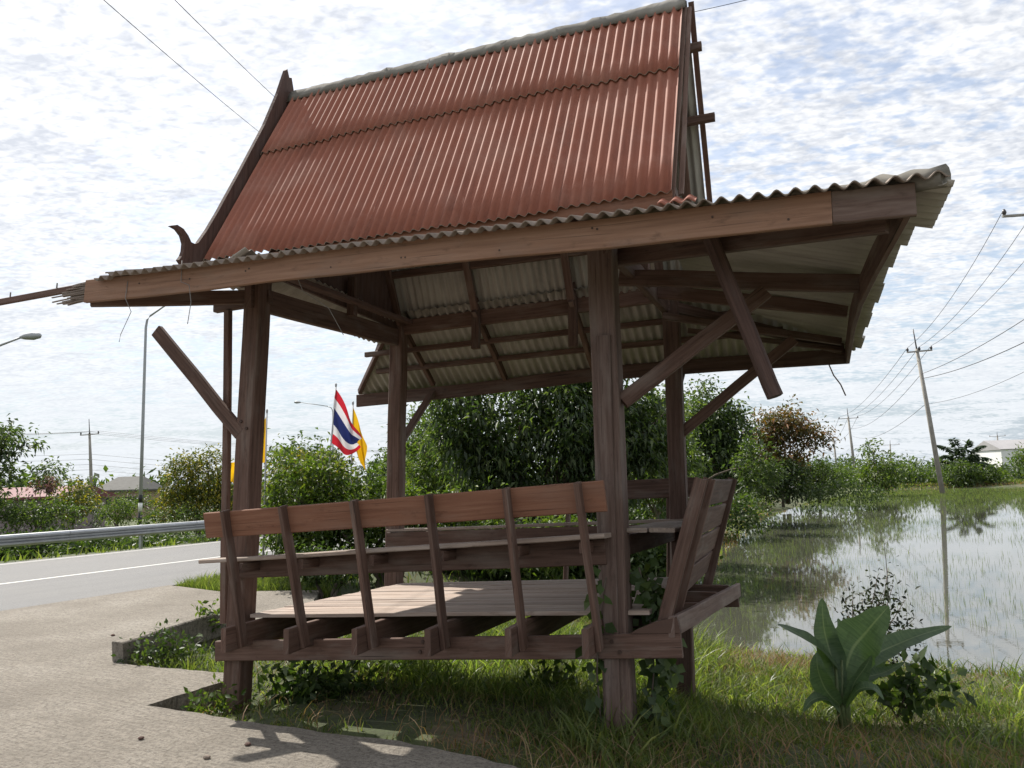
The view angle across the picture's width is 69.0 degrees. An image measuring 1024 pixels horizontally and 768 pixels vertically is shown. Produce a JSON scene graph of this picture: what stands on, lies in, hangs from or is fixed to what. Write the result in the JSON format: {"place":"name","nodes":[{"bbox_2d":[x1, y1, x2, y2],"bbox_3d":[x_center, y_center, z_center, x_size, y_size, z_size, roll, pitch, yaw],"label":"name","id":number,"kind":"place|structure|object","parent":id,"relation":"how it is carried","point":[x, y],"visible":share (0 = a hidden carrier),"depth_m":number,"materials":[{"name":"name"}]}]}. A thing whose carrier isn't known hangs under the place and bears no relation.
{"place":"outdoors","nodes":[
{"label":"outdoors","id":0,"kind":"place"},
{"bbox_2d":[25,474,63,530],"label":"blossom shrub","id":1,"kind":"object","parent":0,"point":[48,488],"visible":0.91,"depth_m":34.58,"materials":[{"name":"purple plant"}]},
{"bbox_2d":[104,0,258,131],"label":"overhead cable","id":2,"kind":"object","parent":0,"point":[173,60],"visible":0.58,"depth_m":14.37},
{"bbox_2d":[175,0,269,92],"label":"overhead cable","id":3,"kind":"object","parent":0,"point":[220,45],"visible":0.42,"depth_m":14.58,"materials":[{"name":"black rubber"}]},
{"bbox_2d":[0,585,517,767],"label":"concrete pavement","id":4,"kind":"structure","parent":0,"point":[73,694],"depth_m":5.57,"materials":[{"name":"grey concrete"}]},
{"bbox_2d":[112,610,225,664],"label":"kerb beam","id":5,"kind":"structure","parent":4,"relation":"on","point":[193,626],"depth_m":7.72,"materials":[{"name":"concrete"}]},
{"bbox_2d":[191,598,223,633],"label":"leafy weed","id":6,"kind":"object","parent":4,"relation":"on","point":[202,611],"visible":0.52,"depth_m":8.04,"materials":[{"name":"green plant"}]},
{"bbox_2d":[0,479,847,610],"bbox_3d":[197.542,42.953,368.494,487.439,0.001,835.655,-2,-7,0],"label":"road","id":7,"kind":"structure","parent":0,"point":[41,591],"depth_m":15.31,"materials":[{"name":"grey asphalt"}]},
{"bbox_2d":[0,537,262,564],"bbox_3d":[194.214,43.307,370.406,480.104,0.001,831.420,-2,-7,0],"label":"road marking","id":8,"kind":"object","parent":7,"relation":"on","point":[106,553],"depth_m":20.19,"materials":[{"name":"paint"}]},
{"bbox_2d":[1,550,270,583],"bbox_3d":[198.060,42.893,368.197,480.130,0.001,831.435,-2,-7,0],"label":"road marking","id":9,"kind":"object","parent":7,"relation":"on","point":[109,570],"depth_m":15.70,"materials":[{"name":"paint"}]},
{"bbox_3d":[-5.359,2.616,14.809,0.049,2.482,0.040,-2,-7,0],"label":"flagpole","id":10,"kind":"object","parent":7,"relation":"on","visible":0},
{"bbox_2d":[231,462,234,482],"bbox_3d":[-5.542,1.752,14.942,0.314,0.484,0.095,-2,-7,0],"label":"flag","id":11,"kind":"object","parent":10,"relation":"attached to","point":[232,471],"visible":0.18,"depth_m":14.94,"materials":[{"name":"yellow fabric"}]},
{"bbox_2d":[0,467,1023,767],"bbox_3d":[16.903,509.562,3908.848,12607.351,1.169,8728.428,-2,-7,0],"label":"ground","id":12,"kind":"structure","parent":0,"point":[382,725],"depth_m":5.39,"materials":[{"name":"green plant"}]},
{"bbox_2d":[0,332,41,346],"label":"street lamp","id":13,"kind":"object","parent":12,"relation":"on","point":[32,336],"visible":1,"depth_m":30.51,"materials":[{"name":"grey metal"}]},
{"bbox_2d":[0,413,49,509],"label":"dark tree","id":14,"kind":"object","parent":12,"relation":"on","point":[8,436],"visible":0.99,"depth_m":33.35,"materials":[{"name":"green plant"}]},
{"bbox_2d":[0,492,93,556],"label":"roadside shrub","id":15,"kind":"object","parent":12,"relation":"on","point":[11,513],"visible":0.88,"depth_m":30.46,"materials":[{"name":"green plant"}]},
{"bbox_2d":[22,456,75,526],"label":"sparse tree","id":16,"kind":"object","parent":12,"relation":"on","point":[50,474],"visible":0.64,"depth_m":35.53,"materials":[{"name":"green plant"}]},
{"bbox_2d":[0,485,115,533],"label":"shed","id":17,"kind":"structure","parent":12,"relation":"on","point":[31,490],"depth_m":53.14,"materials":[{"name":"paint"}]},
{"bbox_2d":[42,475,111,530],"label":"roadside shrub","id":18,"kind":"object","parent":12,"relation":"on","point":[75,492],"visible":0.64,"depth_m":33.69,"materials":[{"name":"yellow plant"}]},
{"bbox_2d":[80,422,98,484],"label":"utility pole","id":19,"kind":"object","parent":12,"relation":"on","point":[89,434],"visible":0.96,"depth_m":99.72,"materials":[{"name":"concrete"}]},
{"bbox_2d":[96,432,297,448],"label":"power cable","id":20,"kind":"object","parent":19,"relation":"attached to","point":[177,440],"visible":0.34,"depth_m":102.78,"materials":[{"name":"black rubber"}]},
{"bbox_2d":[81,432,318,450],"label":"power cable","id":21,"kind":"object","parent":19,"relation":"attached to","point":[161,440],"visible":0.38,"depth_m":102.53,"materials":[{"name":"black rubber"}]},
{"bbox_2d":[102,431,383,450],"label":"power cable","id":22,"kind":"object","parent":19,"relation":"attached to","point":[205,441],"visible":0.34,"depth_m":103.09,"materials":[{"name":"black rubber"}]},
{"bbox_2d":[0,520,204,548],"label":"guardrail","id":23,"kind":"object","parent":12,"relation":"on","point":[139,530],"visible":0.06,"depth_m":21.09,"materials":[{"name":"metal"}]},
{"bbox_2d":[0,522,220,560],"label":"verge bushes","id":24,"kind":"object","parent":12,"relation":"on","point":[74,547],"visible":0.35,"depth_m":24.54,"materials":[{"name":"green plant"}]},
{"bbox_2d":[93,490,138,526],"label":"roadside shrub","id":25,"kind":"object","parent":12,"relation":"on","point":[122,510],"visible":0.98,"depth_m":45.16,"materials":[{"name":"green plant"}]},
{"bbox_2d":[67,478,169,527],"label":"roadside shrub","id":26,"kind":"object","parent":12,"relation":"on","point":[112,519],"visible":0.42,"depth_m":49.28,"materials":[{"name":"green plant"}]},
{"bbox_2d":[98,476,165,519],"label":"house","id":27,"kind":"structure","parent":12,"relation":"on","point":[118,484],"depth_m":74.93,"materials":[{"name":"grey tile"}]},
{"bbox_2d":[138,306,164,523],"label":"street lamp","id":28,"kind":"object","parent":12,"relation":"on","point":[140,499],"visible":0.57,"depth_m":42.08,"materials":[{"name":"grey metal"}]},
{"bbox_2d":[111,618,218,667],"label":"leafy weed","id":29,"kind":"object","parent":12,"relation":"on","point":[176,651],"visible":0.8,"depth_m":7.19,"materials":[{"name":"green plant"}]},
{"bbox_2d":[128,498,218,537],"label":"roadside shrub","id":30,"kind":"object","parent":12,"relation":"on","point":[179,512],"visible":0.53,"depth_m":29.58,"materials":[{"name":"green plant"}]},
{"bbox_2d":[148,443,270,534],"bbox_3d":[-12.848,4.782,31.432,5.402,4.616,3.447,-2,-7,0],"label":"yellow tree","id":31,"kind":"object","parent":12,"relation":"on","point":[191,489],"visible":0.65,"depth_m":31.26,"materials":[{"name":"green plant"}]},
{"bbox_2d":[180,673,262,716],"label":"leafy weed","id":32,"kind":"object","parent":12,"relation":"on","point":[222,703],"visible":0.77,"depth_m":5.67,"materials":[{"name":"green plant"}]},
{"bbox_2d":[172,571,351,598],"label":"verge grass","id":33,"kind":"structure","parent":12,"relation":"on","point":[271,583],"depth_m":12.31,"materials":[{"name":"green plant"}]},
{"bbox_2d":[261,409,267,579],"bbox_3d":[-4.272,1.991,12.869,0.092,3.145,0.040,-2,-7,0],"label":"flagpole","id":34,"kind":"object","parent":12,"relation":"on","point":[265,474],"visible":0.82,"depth_m":12.93,"materials":[{"name":"silver metal"}]},
{"bbox_2d":[262,418,265,462],"bbox_3d":[-4.347,0.970,13.022,0.137,0.837,0.072,-2,-7,0],"label":"flag","id":35,"kind":"object","parent":34,"relation":"attached to","point":[264,442],"visible":0.34,"depth_m":12.99,"materials":[{"name":"yellow fabric"}]},
{"bbox_2d":[261,433,365,507],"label":"yellow tree","id":36,"kind":"object","parent":12,"relation":"on","point":[298,457],"visible":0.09,"depth_m":26.55,"materials":[{"name":"green plant"}]},
{"bbox_2d":[294,401,333,449],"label":"street lamp","id":37,"kind":"object","parent":12,"relation":"on","point":[296,402],"visible":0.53,"depth_m":92.47,"materials":[{"name":"grey metal"}]},
{"bbox_2d":[255,660,397,705],"bbox_3d":[-1.598,2.533,6.159,1.244,0.667,0.926,-2,-7,0],"label":"leafy weed","id":38,"kind":"object","parent":12,"relation":"on","point":[307,686],"visible":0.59,"depth_m":6.02,"materials":[{"name":"green plant"}]},
{"bbox_2d":[279,539,373,599],"bbox_3d":[-2.780,2.960,11.356,1.649,1.168,1.050,-5,-8,21],"label":"leafy bush","id":39,"kind":"object","parent":12,"relation":"on","point":[339,577],"visible":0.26,"depth_m":11.34,"materials":[{"name":"green plant"}]},
{"bbox_2d":[321,383,336,548],"bbox_3d":[-3.290,1.784,13.295,0.347,3.637,0.040,-2,-7,0],"label":"flagpole","id":40,"kind":"object","parent":12,"relation":"on","point":[331,433],"visible":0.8,"depth_m":13.41,"materials":[{"name":"grey metal"}]},
{"bbox_2d":[332,390,361,454],"bbox_3d":[-2.997,0.687,13.456,0.532,1.200,0.262,-2,-7,0],"label":"flag","id":41,"kind":"object","parent":40,"relation":"attached to","point":[346,437],"visible":1,"depth_m":13.44,"materials":[{"name":"fabric"}]},
{"bbox_2d":[264,427,417,498],"bbox_3d":[-8.810,4.847,39.612,9.491,5.276,5.070,-2,-7,0],"label":"dark tree","id":42,"kind":"object","parent":12,"relation":"on","point":[293,442],"visible":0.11,"depth_m":39.61,"materials":[{"name":"green plant"}]},
{"bbox_2d":[348,401,353,549],"bbox_3d":[-2.980,1.974,13.773,0.138,3.342,0.040,-2,-7,0],"label":"flagpole","id":43,"kind":"object","parent":12,"relation":"on","point":[351,454],"visible":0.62,"depth_m":13.84,"materials":[{"name":"grey metal"}]},
{"bbox_2d":[353,408,366,470],"bbox_3d":[-2.850,1.046,13.913,0.268,1.235,0.119,-2,-7,0],"label":"flag","id":44,"kind":"object","parent":43,"relation":"attached to","point":[361,451],"visible":0.63,"depth_m":13.90,"materials":[{"name":"yellow fabric"}]},
{"bbox_2d":[334,660,417,677],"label":"leafy weed","id":45,"kind":"object","parent":12,"relation":"on","point":[380,662],"visible":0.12,"depth_m":7.34,"materials":[{"name":"green plant"}]},
{"bbox_2d":[357,405,455,488],"bbox_3d":[-3.561,3.202,29.648,5.173,5.427,3.219,0,-8,-12],"label":"bushy tree","id":46,"kind":"object","parent":12,"relation":"on","point":[381,473],"visible":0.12,"depth_m":29.41,"materials":[{"name":"green plant"}]},
{"bbox_2d":[259,431,596,588],"bbox_3d":[-1.359,2.243,13.090,6.449,2.968,2.180,-2,-7,0],"label":"leafy bush","id":47,"kind":"object","parent":12,"relation":"on","point":[334,489],"visible":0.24,"depth_m":12.88,"materials":[{"name":"green plant"}]},
{"bbox_2d":[381,418,501,526],"bbox_3d":[-1.534,2.720,20.833,4.494,3.904,3.073,-2,-7,0],"label":"bushy tree","id":48,"kind":"object","parent":12,"relation":"on","point":[424,472],"visible":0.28,"depth_m":20.50,"materials":[{"name":"green plant"}]},
{"bbox_2d":[0,0,954,745],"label":"roadside pavilion","id":49,"kind":"structure","parent":12,"relation":"on","point":[526,212],"depth_m":6.13,"materials":[{"name":"red wood"}]},
{"bbox_2d":[119,281,130,341],"bbox_3d":[-2.983,-0.564,5.763,0.109,0.480,0.020,-4,-8,15],"label":"dangling wire","id":50,"kind":"object","parent":49,"relation":"hanging from","point":[129,308],"visible":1,"depth_m":5.74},
{"bbox_2d":[181,263,190,323],"bbox_3d":[-2.439,-0.689,5.566,0.100,0.502,0.021,-4,-8,19],"label":"dangling wire","id":51,"kind":"object","parent":49,"relation":"hanging from","point":[190,295],"visible":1,"depth_m":5.55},
{"bbox_2d":[298,280,343,334],"bbox_3d":[-1.406,-0.544,5.391,0.361,0.368,0.109,5,-10,-41],"label":"dangling wire","id":52,"kind":"object","parent":49,"relation":"hanging from","point":[321,303],"visible":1,"depth_m":5.44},
{"bbox_2d":[575,550,687,736],"bbox_3d":[0.777,1.810,4.888,0.794,1.396,0.406,0,-8,-17],"label":"creeper vine","id":53,"kind":"object","parent":49,"relation":"attached to","point":[651,591],"visible":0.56,"depth_m":4.88,"materials":[{"name":"green plant"}]},
{"bbox_2d":[703,237,782,399],"bbox_3d":[1.415,-0.427,4.588,0.416,1.074,0.105,-6,-9,31],"label":"loose brace","id":54,"kind":"object","parent":49,"relation":"hanging from","point":[761,363],"visible":0.92,"depth_m":4.54,"materials":[{"name":"brown wood"}]},
{"bbox_2d":[829,365,845,395],"bbox_3d":[3.369,-0.044,7.723,0.148,0.347,0.026,-4,-8,18],"label":"dangling wire","id":55,"kind":"object","parent":49,"relation":"hanging from","point":[837,380],"visible":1,"depth_m":7.72,"materials":[{"name":"metal"}]},
{"bbox_2d":[3,447,957,507],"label":"treeline","id":56,"kind":"object","parent":12,"relation":"on","point":[105,468],"visible":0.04,"depth_m":129.37,"materials":[{"name":"green plant"}]},
{"bbox_2d":[1,478,1023,644],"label":"verge grass","id":57,"kind":"structure","parent":12,"relation":"on","point":[86,552],"depth_m":22.31,"materials":[{"name":"green plant"}]},
{"bbox_2d":[510,659,586,699],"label":"leafy weed","id":58,"kind":"object","parent":12,"relation":"on","point":[546,674],"visible":0.67,"depth_m":6.36,"materials":[{"name":"green plant"}]},
{"bbox_2d":[406,378,740,529],"bbox_3d":[1.270,1.584,17.521,7.652,6.399,4.543,-2,-7,0],"label":"mango tree","id":59,"kind":"object","parent":12,"relation":"on","point":[566,418],"visible":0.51,"depth_m":16.81,"materials":[{"name":"green plant"}]},
{"bbox_2d":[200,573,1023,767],"bbox_3d":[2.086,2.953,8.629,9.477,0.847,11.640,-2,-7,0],"label":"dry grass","id":60,"kind":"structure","parent":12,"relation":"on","point":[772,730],"depth_m":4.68,"materials":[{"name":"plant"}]},
{"bbox_2d":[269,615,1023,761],"bbox_3d":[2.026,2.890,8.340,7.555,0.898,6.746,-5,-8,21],"label":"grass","id":61,"kind":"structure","parent":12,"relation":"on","point":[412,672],"depth_m":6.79,"materials":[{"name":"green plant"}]},
{"bbox_2d":[428,473,903,583],"bbox_3d":[8.213,5.080,31.537,11.960,2.687,40.293,-7,-9,33],"label":"bank scrub","id":62,"kind":"object","parent":12,"relation":"on","point":[659,553],"visible":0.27,"depth_m":25.16,"materials":[{"name":"green plant"}]},
{"bbox_2d":[628,383,705,518],"bbox_3d":[3.875,2.307,19.895,2.800,5.018,2.275,-2,-7,0],"label":"airy tree","id":63,"kind":"object","parent":12,"relation":"on","point":[658,501],"visible":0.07,"depth_m":19.74,"materials":[{"name":"green plant"}]},
{"bbox_2d":[684,373,763,504],"bbox_3d":[9.328,2.557,34.295,4.710,7.063,4.807,4,-9,-39],"label":"round tree","id":64,"kind":"object","parent":12,"relation":"on","point":[725,418],"visible":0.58,"depth_m":33.25,"materials":[{"name":"green plant"}]},
{"bbox_2d":[685,416,787,501],"bbox_3d":[6.364,2.556,27.837,7.694,5.590,3.677,-2,-7,0],"label":"bushy tree","id":65,"kind":"object","parent":12,"relation":"on","point":[762,473],"visible":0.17,"depth_m":27.61,"materials":[{"name":"green plant"}]},
{"bbox_2d":[728,469,756,501],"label":"rounded bush","id":66,"kind":"object","parent":12,"relation":"on","point":[754,494],"visible":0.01,"depth_m":37.49,"materials":[{"name":"green plant"}]},
{"bbox_2d":[751,443,828,507],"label":"rounded bush","id":67,"kind":"object","parent":12,"relation":"on","point":[799,473],"visible":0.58,"depth_m":43.41,"materials":[{"name":"green plant"}]},
{"bbox_2d":[741,394,845,503],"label":"flame tree","id":68,"kind":"object","parent":12,"relation":"on","point":[777,424],"visible":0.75,"depth_m":45.17,"materials":[{"name":"orange plant"}]},
{"bbox_2d":[794,449,864,502],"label":"rounded bush","id":69,"kind":"object","parent":12,"relation":"on","point":[824,468],"visible":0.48,"depth_m":46.96,"materials":[{"name":"green plant"}]},
{"bbox_2d":[639,481,1021,564],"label":"dry grass","id":70,"kind":"structure","parent":12,"relation":"on","point":[851,486],"depth_m":74.95,"materials":[{"name":"plant"}]},
{"bbox_2d":[833,436,841,461],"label":"utility pole","id":71,"kind":"object","parent":12,"relation":"on","point":[834,449],"visible":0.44,"depth_m":233.63,"materials":[{"name":"concrete"}]},
{"bbox_2d":[839,410,858,466],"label":"utility pole","id":72,"kind":"object","parent":12,"relation":"on","point":[851,442],"visible":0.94,"depth_m":149.39,"materials":[{"name":"concrete"}]},
{"bbox_2d":[778,599,951,730],"bbox_3d":[2.807,2.206,5.920,1.530,0.992,0.498,2,-8,-27],"label":"broadleaf plant","id":73,"kind":"object","parent":12,"relation":"on","point":[851,656],"visible":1,"depth_m":5.84,"materials":[{"name":"green plant"}]},
{"bbox_2d":[831,555,925,676],"bbox_3d":[3.460,2.269,7.055,0.867,1.242,0.579,0,-8,-12],"label":"twiggy shrub","id":74,"kind":"object","parent":12,"relation":"on","point":[879,603],"visible":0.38,"depth_m":7.05,"materials":[{"name":"green plant"}]},
{"bbox_2d":[884,537,891,596],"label":"dry twig","id":75,"kind":"object","parent":74,"relation":"attached to","point":[886,564],"visible":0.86,"depth_m":7.12,"materials":[{"name":"brown plant"}]},
{"bbox_2d":[848,438,913,494],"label":"tree","id":76,"kind":"object","parent":12,"relation":"on","point":[873,473],"visible":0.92,"depth_m":60.55,"materials":[{"name":"green plant"}]},
{"bbox_2d":[800,455,1023,487],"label":"hedgerow","id":77,"kind":"object","parent":12,"relation":"on","point":[924,475],"visible":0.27,"depth_m":83.01,"materials":[{"name":"green plant"}]},
{"bbox_2d":[865,645,977,727],"bbox_3d":[3.363,2.582,6.218,0.982,0.744,0.532,-3,-7,9],"label":"leafy weed","id":78,"kind":"object","parent":12,"relation":"on","point":[905,683],"visible":0.94,"depth_m":6.17,"materials":[{"name":"green plant"}]},
{"bbox_2d":[906,329,944,492],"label":"utility pole","id":79,"kind":"object","parent":12,"relation":"on","point":[933,444],"visible":0.96,"depth_m":63.87,"materials":[{"name":"concrete"}]},
{"bbox_2d":[841,350,905,416],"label":"power cable","id":80,"kind":"object","parent":79,"relation":"attached to","point":[879,384],"visible":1,"depth_m":84.74,"materials":[{"name":"black rubber"}]},
{"bbox_2d":[859,377,918,427],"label":"power cable","id":81,"kind":"object","parent":79,"relation":"attached to","point":[894,403],"visible":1,"depth_m":81.49,"materials":[{"name":"black rubber"}]},
{"bbox_2d":[859,347,929,415],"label":"power cable","id":82,"kind":"object","parent":79,"relation":"attached to","point":[900,383],"visible":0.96,"depth_m":85.72,"materials":[{"name":"black rubber"}]},
{"bbox_2d":[910,213,1001,345],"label":"power cable","id":83,"kind":"object","parent":79,"relation":"attached to","point":[966,274],"visible":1,"depth_m":46.03,"materials":[{"name":"black rubber"}]},
{"bbox_2d":[919,227,1023,346],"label":"power cable","id":84,"kind":"object","parent":79,"relation":"attached to","point":[979,287],"visible":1,"depth_m":48.60,"materials":[{"name":"black rubber"}]},
{"bbox_2d":[922,342,1023,378],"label":"power cable","id":85,"kind":"object","parent":79,"relation":"attached to","point":[977,362],"visible":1,"depth_m":50.58,"materials":[{"name":"black rubber"}]},
{"bbox_2d":[922,319,1023,373],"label":"power cable","id":86,"kind":"object","parent":79,"relation":"attached to","point":[977,347],"visible":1,"depth_m":50.09,"materials":[{"name":"black rubber"}]},
{"bbox_2d":[929,372,1022,403],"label":"power cable","id":87,"kind":"object","parent":79,"relation":"attached to","point":[977,391],"visible":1,"depth_m":51.24,"materials":[{"name":"black rubber"}]},
{"bbox_2d":[931,263,1022,345],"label":"power cable","id":88,"kind":"object","parent":79,"relation":"attached to","point":[982,305],"visible":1,"depth_m":52.87,"materials":[{"name":"black rubber"}]},
{"bbox_2d":[932,437,992,467],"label":"banana clump","id":89,"kind":"object","parent":12,"relation":"on","point":[973,456],"visible":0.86,"depth_m":79.19,"materials":[{"name":"green plant"}]},
{"bbox_2d":[932,453,1015,488],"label":"rounded bush","id":90,"kind":"object","parent":12,"relation":"on","point":[965,474],"visible":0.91,"depth_m":76.23,"materials":[{"name":"green plant"}]},
{"bbox_2d":[973,439,1023,470],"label":"warehouse","id":91,"kind":"structure","parent":12,"relation":"on","point":[995,449],"depth_m":211.97,"materials":[{"name":"white paint"}]},
{"bbox_2d":[1001,442,1023,467],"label":"rounded bush","id":92,"kind":"object","parent":12,"relation":"on","point":[1018,460],"visible":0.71,"depth_m":88.63,"materials":[{"name":"green plant"}]},
{"bbox_2d":[1002,209,1023,217],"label":"utility pole","id":93,"kind":"object","parent":12,"relation":"on","point":[1004,212],"visible":1,"depth_m":39.20,"materials":[{"name":"concrete"}]},
{"bbox_2d":[0,0,1023,486],"label":"sky","id":94,"kind":"structure","parent":0,"point":[107,144],"materials":[{"name":"white"}]},
{"bbox_2d":[695,0,745,11],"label":"overhead cable","id":95,"kind":"object","parent":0,"point":[719,6],"visible":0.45,"depth_m":16.11,"materials":[{"name":"black rubber"}]},
{"bbox_2d":[693,487,1023,676],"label":"water","id":96,"kind":"structure","parent":0,"point":[959,639],"depth_m":16.37,"materials":[{"name":"grey liquid"}]},
{"bbox_2d":[702,486,1023,667],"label":"rice shoots","id":97,"kind":"object","parent":96,"relation":"on","point":[914,494],"visible":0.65,"depth_m":26.30,"materials":[{"name":"green plant"}]}
]}

